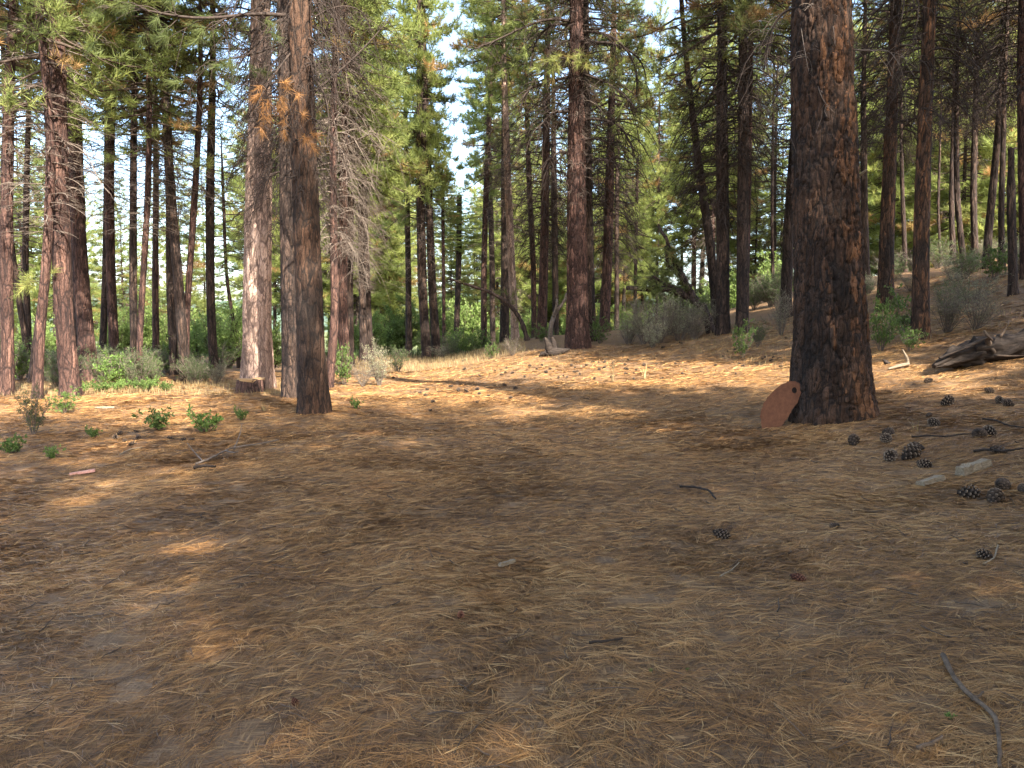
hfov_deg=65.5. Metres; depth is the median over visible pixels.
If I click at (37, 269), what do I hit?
pine tree
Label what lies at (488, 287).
pine tree
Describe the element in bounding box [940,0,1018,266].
pine tree
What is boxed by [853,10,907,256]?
pine tree
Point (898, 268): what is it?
shrub
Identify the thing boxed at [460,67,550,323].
pine tree
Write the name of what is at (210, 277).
pine tree
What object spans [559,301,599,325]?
shrub
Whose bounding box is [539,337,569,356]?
rotten stump
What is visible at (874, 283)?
sagebrush
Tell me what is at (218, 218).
pine tree
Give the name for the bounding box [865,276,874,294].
shrub
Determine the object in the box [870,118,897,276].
pine tree
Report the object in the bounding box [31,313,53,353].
shrub
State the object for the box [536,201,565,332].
pine tree
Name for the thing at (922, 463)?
pine cone
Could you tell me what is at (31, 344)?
shrub
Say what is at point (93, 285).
pine tree
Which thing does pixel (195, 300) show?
pine tree
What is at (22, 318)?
pine tree
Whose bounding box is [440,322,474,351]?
shrub
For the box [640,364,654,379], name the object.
grass tuft
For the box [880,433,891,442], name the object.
pine cone
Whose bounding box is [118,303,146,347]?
shrub
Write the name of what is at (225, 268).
pine tree
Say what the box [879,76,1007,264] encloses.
pine tree
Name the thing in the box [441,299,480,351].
shrub
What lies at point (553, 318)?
dead stem
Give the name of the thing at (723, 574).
stick
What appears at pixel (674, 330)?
sagebrush
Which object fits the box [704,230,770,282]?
pine tree
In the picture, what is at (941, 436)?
stick
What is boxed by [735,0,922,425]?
pine tree
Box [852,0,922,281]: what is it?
pine tree
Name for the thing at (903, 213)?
pine tree
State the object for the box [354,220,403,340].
pine tree
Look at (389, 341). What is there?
shrub
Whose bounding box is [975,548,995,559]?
pine cone
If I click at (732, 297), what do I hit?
shrub
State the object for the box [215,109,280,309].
pine tree
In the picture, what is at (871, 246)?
pine tree
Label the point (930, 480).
wood chunk
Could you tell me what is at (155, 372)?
shrub
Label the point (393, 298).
pine tree
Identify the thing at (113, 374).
shrub
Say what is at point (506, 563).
wood chip
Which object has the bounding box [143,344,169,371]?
sagebrush
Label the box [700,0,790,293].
pine tree
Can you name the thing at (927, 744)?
stick
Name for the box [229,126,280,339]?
pine tree
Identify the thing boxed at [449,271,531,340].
bent sapling
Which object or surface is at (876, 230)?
pine tree
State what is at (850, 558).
fallen needles
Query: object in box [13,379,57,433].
shrub
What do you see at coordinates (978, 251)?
shrub
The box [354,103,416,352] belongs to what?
pine tree
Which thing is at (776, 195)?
pine tree
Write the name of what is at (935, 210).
pine tree
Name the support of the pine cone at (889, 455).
on the ground at (94, 642)
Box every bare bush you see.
[349,360,374,386]
[502,336,521,355]
[645,291,679,343]
[650,280,687,334]
[670,297,716,339]
[693,293,732,325]
[766,283,792,335]
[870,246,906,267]
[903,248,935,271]
[930,280,979,332]
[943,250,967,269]
[946,282,1008,329]
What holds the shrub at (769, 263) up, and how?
on the ground at (94, 642)
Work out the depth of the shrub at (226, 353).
25.37 m
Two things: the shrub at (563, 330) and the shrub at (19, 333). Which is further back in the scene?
the shrub at (19, 333)
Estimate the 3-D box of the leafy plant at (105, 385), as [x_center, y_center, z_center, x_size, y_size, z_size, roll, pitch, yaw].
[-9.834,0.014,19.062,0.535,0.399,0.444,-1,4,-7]
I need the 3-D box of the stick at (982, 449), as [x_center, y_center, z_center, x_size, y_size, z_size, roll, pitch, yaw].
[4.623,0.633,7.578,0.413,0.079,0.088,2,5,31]
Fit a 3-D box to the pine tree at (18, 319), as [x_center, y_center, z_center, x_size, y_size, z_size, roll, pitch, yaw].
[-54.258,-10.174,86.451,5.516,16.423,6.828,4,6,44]
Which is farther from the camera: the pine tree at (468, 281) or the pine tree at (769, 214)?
the pine tree at (468, 281)
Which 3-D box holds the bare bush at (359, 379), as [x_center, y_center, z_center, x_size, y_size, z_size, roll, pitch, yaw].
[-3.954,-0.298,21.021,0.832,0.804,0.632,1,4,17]
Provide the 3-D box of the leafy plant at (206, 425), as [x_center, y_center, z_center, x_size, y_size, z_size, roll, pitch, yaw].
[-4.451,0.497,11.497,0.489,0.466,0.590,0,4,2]
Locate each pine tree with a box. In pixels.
[0,0,44,377]
[0,0,136,395]
[0,0,152,382]
[0,0,161,398]
[0,0,168,381]
[0,0,182,396]
[0,59,89,347]
[0,73,52,305]
[13,127,99,337]
[14,156,52,325]
[14,206,36,322]
[14,239,32,353]
[14,308,19,336]
[19,1,130,353]
[25,1,207,370]
[35,199,101,325]
[47,0,239,381]
[47,258,100,341]
[50,172,117,341]
[65,0,231,380]
[78,0,178,357]
[80,0,238,382]
[80,0,429,414]
[84,0,250,374]
[88,160,128,325]
[95,177,150,350]
[115,2,222,355]
[117,203,160,352]
[124,179,166,319]
[126,0,250,354]
[137,139,217,327]
[140,0,277,375]
[160,118,274,367]
[182,167,239,317]
[191,0,322,388]
[210,0,368,397]
[215,87,279,312]
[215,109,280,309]
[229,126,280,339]
[240,67,329,286]
[271,185,280,313]
[271,283,324,333]
[273,0,414,387]
[273,0,422,370]
[273,0,436,364]
[279,76,329,348]
[312,0,410,359]
[315,4,408,361]
[319,115,354,317]
[320,88,416,306]
[322,190,397,326]
[323,204,389,347]
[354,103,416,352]
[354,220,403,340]
[364,0,451,354]
[368,172,418,347]
[375,113,428,317]
[383,152,428,352]
[386,0,459,358]
[392,95,433,304]
[393,0,465,357]
[402,219,449,350]
[416,183,471,312]
[425,157,463,342]
[428,207,472,318]
[434,194,488,353]
[440,185,473,309]
[446,0,564,341]
[447,184,500,323]
[449,0,666,349]
[449,185,499,340]
[454,3,516,344]
[455,1,523,345]
[456,0,544,342]
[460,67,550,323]
[460,151,528,331]
[463,118,527,307]
[475,134,540,308]
[479,0,568,337]
[486,0,606,338]
[487,76,566,318]
[508,0,603,334]
[513,0,655,341]
[520,156,566,329]
[532,117,567,289]
[536,178,566,334]
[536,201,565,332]
[551,0,674,331]
[558,91,646,327]
[558,109,638,313]
[559,167,640,329]
[589,0,667,329]
[592,71,670,315]
[594,71,669,319]
[598,33,675,313]
[604,0,766,326]
[614,104,680,311]
[630,120,679,321]
[635,0,688,320]
[643,0,790,335]
[647,10,737,295]
[649,0,791,333]
[650,0,768,288]
[653,113,715,304]
[660,32,736,298]
[686,33,769,265]
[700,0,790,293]
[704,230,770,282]
[705,143,770,290]
[729,122,781,283]
[731,5,790,280]
[732,0,866,318]
[734,3,790,285]
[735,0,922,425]
[749,67,793,282]
[750,144,785,263]
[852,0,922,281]
[852,0,972,274]
[852,0,995,310]
[853,0,1023,341]
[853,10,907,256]
[855,0,949,227]
[855,0,949,271]
[855,26,907,245]
[868,13,981,265]
[868,19,947,272]
[869,0,1017,262]
[869,52,956,272]
[870,82,994,270]
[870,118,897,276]
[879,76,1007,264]
[894,4,1018,255]
[898,82,986,269]
[902,0,1002,264]
[904,0,1023,279]
[906,0,1016,267]
[906,2,968,254]
[934,3,1016,261]
[935,0,1018,268]
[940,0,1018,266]
[944,2,1018,252]
[944,6,1017,256]
[962,48,1018,243]
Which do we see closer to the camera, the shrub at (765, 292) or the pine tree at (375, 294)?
the shrub at (765, 292)
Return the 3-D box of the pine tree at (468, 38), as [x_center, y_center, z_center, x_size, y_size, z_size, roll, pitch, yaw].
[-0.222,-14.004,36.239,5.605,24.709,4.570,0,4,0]
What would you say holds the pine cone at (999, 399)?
on the ground at (94, 642)
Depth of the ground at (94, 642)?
4.38 m
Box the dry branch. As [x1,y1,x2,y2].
[187,423,278,464]
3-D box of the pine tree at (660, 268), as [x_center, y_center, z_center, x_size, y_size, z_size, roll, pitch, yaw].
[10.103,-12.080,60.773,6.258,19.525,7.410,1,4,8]
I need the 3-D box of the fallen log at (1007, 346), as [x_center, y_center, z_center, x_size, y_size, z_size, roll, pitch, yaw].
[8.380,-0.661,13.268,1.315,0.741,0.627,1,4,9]
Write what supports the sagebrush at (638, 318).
on the ground at (94, 642)
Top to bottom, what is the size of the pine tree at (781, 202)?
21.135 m
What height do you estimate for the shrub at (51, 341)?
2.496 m
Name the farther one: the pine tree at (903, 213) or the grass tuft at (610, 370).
the pine tree at (903, 213)
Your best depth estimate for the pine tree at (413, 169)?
29.34 m
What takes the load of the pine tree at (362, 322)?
on the ground at (94, 642)
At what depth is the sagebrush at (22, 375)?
23.54 m
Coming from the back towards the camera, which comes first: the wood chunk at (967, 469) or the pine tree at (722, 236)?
the pine tree at (722, 236)
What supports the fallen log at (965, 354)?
on the ground at (94, 642)
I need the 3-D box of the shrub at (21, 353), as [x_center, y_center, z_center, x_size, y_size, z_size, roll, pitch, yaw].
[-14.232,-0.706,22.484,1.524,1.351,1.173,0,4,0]
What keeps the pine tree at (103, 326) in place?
on the ground at (94, 642)
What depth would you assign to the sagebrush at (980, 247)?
30.84 m
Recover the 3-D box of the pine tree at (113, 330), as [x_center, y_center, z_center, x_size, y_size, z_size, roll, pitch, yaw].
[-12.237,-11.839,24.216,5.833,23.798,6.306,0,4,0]
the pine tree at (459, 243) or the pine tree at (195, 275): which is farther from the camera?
the pine tree at (195, 275)
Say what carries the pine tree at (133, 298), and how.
on the ground at (94, 642)
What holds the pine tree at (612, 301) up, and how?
on the ground at (94, 642)
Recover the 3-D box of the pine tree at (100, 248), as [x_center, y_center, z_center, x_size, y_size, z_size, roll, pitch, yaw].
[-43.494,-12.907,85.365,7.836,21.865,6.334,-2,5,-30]
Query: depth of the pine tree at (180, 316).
21.64 m
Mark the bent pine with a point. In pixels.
(661, 286)
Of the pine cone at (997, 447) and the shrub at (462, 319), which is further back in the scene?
the shrub at (462, 319)
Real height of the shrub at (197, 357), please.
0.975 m
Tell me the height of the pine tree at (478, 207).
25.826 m
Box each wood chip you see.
[95,406,114,407]
[498,559,515,566]
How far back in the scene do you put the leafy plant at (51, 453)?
9.32 m
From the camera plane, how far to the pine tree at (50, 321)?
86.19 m
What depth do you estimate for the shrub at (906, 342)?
15.85 m
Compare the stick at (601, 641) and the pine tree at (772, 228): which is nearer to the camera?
the stick at (601, 641)
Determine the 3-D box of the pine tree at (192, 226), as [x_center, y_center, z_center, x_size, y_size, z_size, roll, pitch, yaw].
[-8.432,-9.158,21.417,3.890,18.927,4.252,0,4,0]
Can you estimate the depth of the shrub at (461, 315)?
57.98 m
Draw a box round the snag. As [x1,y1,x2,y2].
[1006,148,1018,295]
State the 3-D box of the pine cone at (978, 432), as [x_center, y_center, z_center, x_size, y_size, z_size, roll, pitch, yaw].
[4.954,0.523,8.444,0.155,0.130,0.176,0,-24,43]
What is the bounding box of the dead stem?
[548,293,566,340]
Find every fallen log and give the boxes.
[931,330,995,368]
[971,322,1023,362]
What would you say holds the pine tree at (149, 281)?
on the ground at (94, 642)
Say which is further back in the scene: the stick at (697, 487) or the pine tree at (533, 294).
the pine tree at (533, 294)
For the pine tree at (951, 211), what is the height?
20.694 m
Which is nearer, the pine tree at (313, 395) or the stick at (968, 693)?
the stick at (968, 693)
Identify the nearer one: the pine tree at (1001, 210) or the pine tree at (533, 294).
the pine tree at (1001, 210)
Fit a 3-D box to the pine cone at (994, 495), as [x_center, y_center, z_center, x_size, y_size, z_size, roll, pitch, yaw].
[3.689,0.869,6.083,0.166,0.129,0.125,-48,14,-32]
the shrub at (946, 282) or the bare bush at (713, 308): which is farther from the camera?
the bare bush at (713, 308)
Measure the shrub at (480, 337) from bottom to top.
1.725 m
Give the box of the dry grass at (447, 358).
[0,269,1023,396]
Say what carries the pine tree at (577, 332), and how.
on the ground at (94, 642)
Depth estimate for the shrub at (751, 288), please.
34.18 m
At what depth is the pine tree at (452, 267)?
79.10 m
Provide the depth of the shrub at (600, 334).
27.86 m
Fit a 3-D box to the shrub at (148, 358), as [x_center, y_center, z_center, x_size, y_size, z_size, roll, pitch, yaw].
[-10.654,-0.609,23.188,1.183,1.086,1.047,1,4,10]
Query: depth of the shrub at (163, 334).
49.37 m
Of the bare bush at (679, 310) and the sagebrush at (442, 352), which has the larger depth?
the sagebrush at (442, 352)
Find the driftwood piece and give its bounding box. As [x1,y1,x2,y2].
[888,349,909,369]
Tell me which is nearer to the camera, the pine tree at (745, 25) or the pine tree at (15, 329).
the pine tree at (745, 25)
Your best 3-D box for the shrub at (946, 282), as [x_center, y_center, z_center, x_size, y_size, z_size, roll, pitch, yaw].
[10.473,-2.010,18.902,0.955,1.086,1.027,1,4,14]
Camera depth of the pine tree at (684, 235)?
58.07 m
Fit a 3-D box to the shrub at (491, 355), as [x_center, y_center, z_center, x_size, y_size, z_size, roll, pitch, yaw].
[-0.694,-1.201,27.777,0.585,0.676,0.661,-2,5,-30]
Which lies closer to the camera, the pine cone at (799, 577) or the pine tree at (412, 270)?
the pine cone at (799, 577)
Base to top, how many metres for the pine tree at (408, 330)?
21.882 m
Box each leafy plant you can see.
[0,433,27,452]
[43,444,65,458]
[82,383,90,391]
[85,424,102,438]
[86,376,113,390]
[110,380,125,389]
[127,376,153,389]
[128,379,140,388]
[131,405,173,430]
[137,379,151,390]
[142,375,160,387]
[155,380,172,390]
[159,381,174,390]
[186,403,225,431]
[233,405,248,420]
[349,395,363,408]
[944,710,956,719]
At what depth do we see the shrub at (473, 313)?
57.82 m
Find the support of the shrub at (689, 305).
on the ground at (94, 642)
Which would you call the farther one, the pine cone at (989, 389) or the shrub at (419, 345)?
the shrub at (419, 345)
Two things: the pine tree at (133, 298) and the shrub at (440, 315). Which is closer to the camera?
the pine tree at (133, 298)
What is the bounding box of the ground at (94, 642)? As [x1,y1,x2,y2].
[0,258,1023,767]
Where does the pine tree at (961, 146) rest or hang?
on the ground at (94, 642)
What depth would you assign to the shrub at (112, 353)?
24.10 m
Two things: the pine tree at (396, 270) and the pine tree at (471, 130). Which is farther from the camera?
the pine tree at (396, 270)
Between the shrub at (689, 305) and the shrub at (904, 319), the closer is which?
the shrub at (904, 319)
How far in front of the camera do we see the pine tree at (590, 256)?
28.34 m
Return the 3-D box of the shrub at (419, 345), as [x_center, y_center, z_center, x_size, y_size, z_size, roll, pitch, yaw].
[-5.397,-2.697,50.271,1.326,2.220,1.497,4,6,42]
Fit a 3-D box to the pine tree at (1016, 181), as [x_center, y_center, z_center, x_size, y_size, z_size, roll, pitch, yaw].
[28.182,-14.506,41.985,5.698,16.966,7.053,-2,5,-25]
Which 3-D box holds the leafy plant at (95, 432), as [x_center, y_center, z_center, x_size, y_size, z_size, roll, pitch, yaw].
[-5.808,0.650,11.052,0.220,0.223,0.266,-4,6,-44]
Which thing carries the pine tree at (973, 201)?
on the ground at (94, 642)
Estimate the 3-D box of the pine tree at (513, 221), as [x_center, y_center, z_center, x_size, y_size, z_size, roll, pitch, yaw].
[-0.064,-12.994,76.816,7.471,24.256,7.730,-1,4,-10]
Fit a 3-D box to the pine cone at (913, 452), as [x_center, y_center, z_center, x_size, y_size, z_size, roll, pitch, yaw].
[3.971,0.687,7.930,0.213,0.178,0.131,-35,-5,0]
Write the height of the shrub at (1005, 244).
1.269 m
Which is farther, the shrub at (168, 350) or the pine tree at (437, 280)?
the pine tree at (437, 280)
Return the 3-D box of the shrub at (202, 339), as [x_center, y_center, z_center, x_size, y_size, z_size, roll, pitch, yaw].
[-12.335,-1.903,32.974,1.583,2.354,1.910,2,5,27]
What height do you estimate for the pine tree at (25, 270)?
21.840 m
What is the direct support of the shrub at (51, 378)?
on the ground at (94, 642)
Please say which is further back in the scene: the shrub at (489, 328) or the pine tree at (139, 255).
the pine tree at (139, 255)
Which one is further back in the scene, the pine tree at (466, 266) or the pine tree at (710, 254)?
the pine tree at (466, 266)
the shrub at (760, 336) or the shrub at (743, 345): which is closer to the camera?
the shrub at (743, 345)
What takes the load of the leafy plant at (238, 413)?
on the ground at (94, 642)
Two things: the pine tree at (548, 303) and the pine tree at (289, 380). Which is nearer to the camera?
the pine tree at (289, 380)
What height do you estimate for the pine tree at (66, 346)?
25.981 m
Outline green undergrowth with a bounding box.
[14,264,947,358]
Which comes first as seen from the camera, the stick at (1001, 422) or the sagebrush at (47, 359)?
the stick at (1001, 422)
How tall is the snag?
3.920 m
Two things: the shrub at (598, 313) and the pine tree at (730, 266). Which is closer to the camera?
the shrub at (598, 313)
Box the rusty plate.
[760,381,800,428]
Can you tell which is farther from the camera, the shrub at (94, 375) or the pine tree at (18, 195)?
the pine tree at (18, 195)
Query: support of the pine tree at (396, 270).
on the ground at (94, 642)
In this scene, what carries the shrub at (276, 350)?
on the ground at (94, 642)
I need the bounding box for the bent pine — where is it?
[626,223,715,333]
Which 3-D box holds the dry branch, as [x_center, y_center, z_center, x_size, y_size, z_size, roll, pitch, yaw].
[-3.469,0.726,10.099,0.898,0.153,2.799,0,4,0]
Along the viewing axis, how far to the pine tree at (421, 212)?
37.20 m
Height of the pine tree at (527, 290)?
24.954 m
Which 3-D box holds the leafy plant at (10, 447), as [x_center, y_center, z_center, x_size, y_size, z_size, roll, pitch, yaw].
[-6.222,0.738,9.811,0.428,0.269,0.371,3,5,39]
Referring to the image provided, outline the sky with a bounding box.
[0,0,996,300]
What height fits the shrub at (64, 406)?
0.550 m
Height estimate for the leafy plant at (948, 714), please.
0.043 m
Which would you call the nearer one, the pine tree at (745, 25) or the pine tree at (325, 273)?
the pine tree at (745, 25)
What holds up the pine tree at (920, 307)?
on the ground at (94, 642)
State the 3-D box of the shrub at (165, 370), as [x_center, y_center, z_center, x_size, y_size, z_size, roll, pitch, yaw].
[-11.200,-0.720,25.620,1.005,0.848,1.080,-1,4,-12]
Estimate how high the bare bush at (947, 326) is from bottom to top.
1.289 m
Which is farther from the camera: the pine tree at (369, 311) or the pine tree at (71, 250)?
the pine tree at (369, 311)
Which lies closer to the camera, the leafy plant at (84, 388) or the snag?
the leafy plant at (84, 388)
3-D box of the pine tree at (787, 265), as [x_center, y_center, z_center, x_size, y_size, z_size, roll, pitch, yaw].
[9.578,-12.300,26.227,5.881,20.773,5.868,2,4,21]
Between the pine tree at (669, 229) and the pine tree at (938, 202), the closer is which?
the pine tree at (938, 202)
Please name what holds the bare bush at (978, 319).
on the ground at (94, 642)
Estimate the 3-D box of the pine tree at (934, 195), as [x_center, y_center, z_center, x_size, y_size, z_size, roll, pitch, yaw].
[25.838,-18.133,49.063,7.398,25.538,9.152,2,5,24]
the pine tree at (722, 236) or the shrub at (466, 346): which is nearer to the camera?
the pine tree at (722, 236)
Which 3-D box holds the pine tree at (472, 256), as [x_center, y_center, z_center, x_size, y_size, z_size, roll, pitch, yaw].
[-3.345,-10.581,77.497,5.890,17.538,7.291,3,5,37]
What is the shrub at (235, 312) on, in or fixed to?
on the ground at (94, 642)
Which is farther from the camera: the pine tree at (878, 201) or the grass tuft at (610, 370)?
the pine tree at (878, 201)
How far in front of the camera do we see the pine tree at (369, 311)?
34.66 m
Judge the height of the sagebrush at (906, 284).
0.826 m
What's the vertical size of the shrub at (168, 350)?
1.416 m
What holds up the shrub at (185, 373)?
on the ground at (94, 642)
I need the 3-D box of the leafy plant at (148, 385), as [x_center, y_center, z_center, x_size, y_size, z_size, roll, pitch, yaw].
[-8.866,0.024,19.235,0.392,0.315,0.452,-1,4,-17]
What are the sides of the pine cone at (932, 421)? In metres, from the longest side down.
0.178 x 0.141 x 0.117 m
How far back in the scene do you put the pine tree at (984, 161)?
52.03 m
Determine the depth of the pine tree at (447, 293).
81.97 m
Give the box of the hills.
[16,289,670,331]
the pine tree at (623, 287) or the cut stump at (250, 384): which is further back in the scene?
the pine tree at (623, 287)
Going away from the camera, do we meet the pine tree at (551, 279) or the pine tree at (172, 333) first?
the pine tree at (172, 333)
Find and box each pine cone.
[291,697,298,706]
[457,610,463,618]
[713,528,730,539]
[790,573,806,581]
[829,522,839,528]
[848,434,859,445]
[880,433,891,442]
[882,427,894,434]
[883,449,897,461]
[901,443,921,460]
[909,441,924,449]
[916,458,932,467]
[927,417,940,426]
[940,395,954,405]
[957,484,980,498]
[971,428,987,437]
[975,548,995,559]
[983,425,996,436]
[984,387,994,392]
[986,488,1005,503]
[989,445,1007,453]
[995,395,1003,403]
[995,477,1010,489]
[1002,398,1014,406]
[1017,483,1023,492]
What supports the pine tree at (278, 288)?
on the ground at (94, 642)
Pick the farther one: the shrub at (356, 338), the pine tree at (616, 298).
the shrub at (356, 338)
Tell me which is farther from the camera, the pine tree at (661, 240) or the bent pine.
the pine tree at (661, 240)
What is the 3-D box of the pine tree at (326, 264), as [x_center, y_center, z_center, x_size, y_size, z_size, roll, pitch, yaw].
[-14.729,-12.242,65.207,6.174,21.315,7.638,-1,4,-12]
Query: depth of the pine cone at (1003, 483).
6.36 m
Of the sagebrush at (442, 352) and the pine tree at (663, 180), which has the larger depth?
the pine tree at (663, 180)
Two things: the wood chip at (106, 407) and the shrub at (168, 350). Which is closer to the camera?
the wood chip at (106, 407)
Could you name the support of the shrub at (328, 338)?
on the ground at (94, 642)
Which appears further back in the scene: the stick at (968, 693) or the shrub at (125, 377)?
the shrub at (125, 377)
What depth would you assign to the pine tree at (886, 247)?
22.97 m
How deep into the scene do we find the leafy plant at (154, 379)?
20.15 m
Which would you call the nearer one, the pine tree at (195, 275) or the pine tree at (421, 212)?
the pine tree at (421, 212)
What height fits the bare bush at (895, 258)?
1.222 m
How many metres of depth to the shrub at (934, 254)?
31.41 m
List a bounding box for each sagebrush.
[15,347,28,378]
[30,345,57,374]
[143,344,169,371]
[200,359,227,383]
[361,338,393,385]
[428,343,451,357]
[611,304,644,344]
[622,288,666,344]
[636,314,668,347]
[655,292,714,340]
[865,272,877,293]
[894,273,911,291]
[931,255,980,279]
[934,265,1018,303]
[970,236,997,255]
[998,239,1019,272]
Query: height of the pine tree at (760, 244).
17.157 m
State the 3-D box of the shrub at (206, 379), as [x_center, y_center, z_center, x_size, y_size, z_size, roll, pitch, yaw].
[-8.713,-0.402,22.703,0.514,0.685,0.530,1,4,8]
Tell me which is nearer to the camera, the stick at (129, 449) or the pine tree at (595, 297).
the stick at (129, 449)
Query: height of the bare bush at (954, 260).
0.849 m
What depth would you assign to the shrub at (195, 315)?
49.27 m
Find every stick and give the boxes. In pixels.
[119,447,141,454]
[193,464,215,468]
[589,637,622,643]
[679,485,716,498]
[719,562,739,576]
[911,433,972,437]
[916,735,943,749]
[940,652,1002,767]
[973,448,1023,452]
[982,418,1023,427]
[982,544,998,563]
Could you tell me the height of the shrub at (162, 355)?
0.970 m
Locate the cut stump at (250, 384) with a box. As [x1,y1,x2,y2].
[235,377,265,392]
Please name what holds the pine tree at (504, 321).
on the ground at (94, 642)
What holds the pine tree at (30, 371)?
on the ground at (94, 642)
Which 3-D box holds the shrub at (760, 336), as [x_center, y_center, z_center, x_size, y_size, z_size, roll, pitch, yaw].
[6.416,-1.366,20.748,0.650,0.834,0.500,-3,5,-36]
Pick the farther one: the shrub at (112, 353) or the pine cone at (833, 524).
the shrub at (112, 353)
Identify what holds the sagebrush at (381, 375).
on the ground at (94, 642)
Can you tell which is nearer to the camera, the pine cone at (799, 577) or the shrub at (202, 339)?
the pine cone at (799, 577)
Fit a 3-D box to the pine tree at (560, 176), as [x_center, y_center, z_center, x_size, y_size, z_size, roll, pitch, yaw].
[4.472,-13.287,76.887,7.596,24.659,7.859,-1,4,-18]
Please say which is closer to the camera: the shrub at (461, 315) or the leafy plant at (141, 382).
the leafy plant at (141, 382)
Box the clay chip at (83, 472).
[69,469,94,474]
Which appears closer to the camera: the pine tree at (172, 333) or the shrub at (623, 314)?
the pine tree at (172, 333)
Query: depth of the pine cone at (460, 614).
4.04 m
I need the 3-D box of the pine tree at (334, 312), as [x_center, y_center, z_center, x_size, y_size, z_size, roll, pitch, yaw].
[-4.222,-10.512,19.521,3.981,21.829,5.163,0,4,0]
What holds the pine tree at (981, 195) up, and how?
on the ground at (94, 642)
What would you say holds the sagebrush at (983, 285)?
on the ground at (94, 642)
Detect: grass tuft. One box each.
[604,353,621,380]
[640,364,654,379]
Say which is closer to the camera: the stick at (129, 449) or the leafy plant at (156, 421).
the stick at (129, 449)
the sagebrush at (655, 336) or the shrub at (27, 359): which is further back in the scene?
the sagebrush at (655, 336)
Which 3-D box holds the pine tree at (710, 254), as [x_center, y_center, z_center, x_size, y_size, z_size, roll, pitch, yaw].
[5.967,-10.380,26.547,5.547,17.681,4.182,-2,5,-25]
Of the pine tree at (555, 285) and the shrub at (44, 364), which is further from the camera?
the pine tree at (555, 285)
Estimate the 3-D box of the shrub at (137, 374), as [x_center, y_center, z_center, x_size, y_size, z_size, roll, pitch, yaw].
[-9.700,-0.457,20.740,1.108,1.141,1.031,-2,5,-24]
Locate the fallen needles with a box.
[0,268,1023,767]
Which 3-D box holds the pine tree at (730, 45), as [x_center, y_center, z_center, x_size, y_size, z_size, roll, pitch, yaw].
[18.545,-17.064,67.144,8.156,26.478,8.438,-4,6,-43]
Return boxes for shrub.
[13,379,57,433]
[14,323,21,353]
[14,334,55,356]
[14,337,28,374]
[14,339,30,378]
[21,349,56,376]
[22,348,49,378]
[31,312,51,336]
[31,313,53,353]
[42,386,82,413]
[44,344,95,381]
[44,365,58,385]
[45,329,56,355]
[79,346,113,382]
[91,343,160,382]
[91,345,133,382]
[95,322,108,350]
[96,343,119,376]
[98,308,129,350]
[115,346,161,382]
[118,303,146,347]
[124,347,161,379]
[137,295,166,351]
[144,352,165,379]
[150,350,168,372]
[151,346,166,371]
[155,335,195,369]
[159,311,167,349]
[169,353,203,383]
[176,353,217,382]
[190,307,206,331]
[190,313,207,360]
[190,347,207,369]
[196,310,242,357]
[198,296,239,328]
[198,305,242,367]
[199,358,214,380]
[204,338,240,372]
[216,301,242,359]
[271,316,281,368]
[324,326,337,350]
[335,341,355,384]
[354,316,358,352]
[357,307,391,347]
[372,313,394,350]
[378,291,420,351]
[380,344,412,371]
[385,318,397,352]
[405,296,453,346]
[413,328,430,350]
[439,295,472,348]
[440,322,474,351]
[440,330,463,355]
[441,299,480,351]
[458,334,479,353]
[460,296,489,350]
[468,324,491,350]
[480,319,498,342]
[483,341,498,357]
[487,326,499,344]
[495,305,530,339]
[519,307,548,336]
[531,323,548,341]
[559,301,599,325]
[559,316,565,334]
[589,316,611,343]
[596,311,613,331]
[610,304,628,329]
[644,296,669,320]
[657,285,709,331]
[696,277,710,310]
[702,280,751,307]
[729,263,757,307]
[731,318,757,357]
[734,277,759,305]
[743,316,771,346]
[749,269,780,302]
[749,279,768,309]
[754,270,780,306]
[755,250,781,284]
[764,276,792,306]
[768,264,781,291]
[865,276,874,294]
[869,294,900,351]
[871,254,910,281]
[884,282,910,336]
[895,323,929,350]
[929,232,957,268]
[931,277,973,319]
[942,243,983,279]
[960,247,988,270]
[976,242,1018,279]
[992,235,1018,255]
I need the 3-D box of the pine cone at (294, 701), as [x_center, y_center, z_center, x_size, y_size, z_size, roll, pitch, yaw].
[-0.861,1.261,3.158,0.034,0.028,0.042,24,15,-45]
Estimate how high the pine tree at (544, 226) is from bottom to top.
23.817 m
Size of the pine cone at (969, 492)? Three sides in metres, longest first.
0.166 x 0.132 x 0.119 m
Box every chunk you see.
[915,475,945,485]
[924,378,932,382]
[955,458,991,475]
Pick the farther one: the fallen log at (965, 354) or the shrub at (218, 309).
the shrub at (218, 309)
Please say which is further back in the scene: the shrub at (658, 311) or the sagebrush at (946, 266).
the shrub at (658, 311)
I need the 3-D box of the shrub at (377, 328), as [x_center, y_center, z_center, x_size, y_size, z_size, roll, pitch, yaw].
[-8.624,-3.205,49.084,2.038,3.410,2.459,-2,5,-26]
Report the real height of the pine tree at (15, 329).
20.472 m
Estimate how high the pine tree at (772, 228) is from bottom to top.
20.664 m
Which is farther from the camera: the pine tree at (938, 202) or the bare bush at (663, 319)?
the pine tree at (938, 202)
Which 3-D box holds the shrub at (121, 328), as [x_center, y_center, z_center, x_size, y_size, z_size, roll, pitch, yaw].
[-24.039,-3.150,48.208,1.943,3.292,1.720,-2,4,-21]

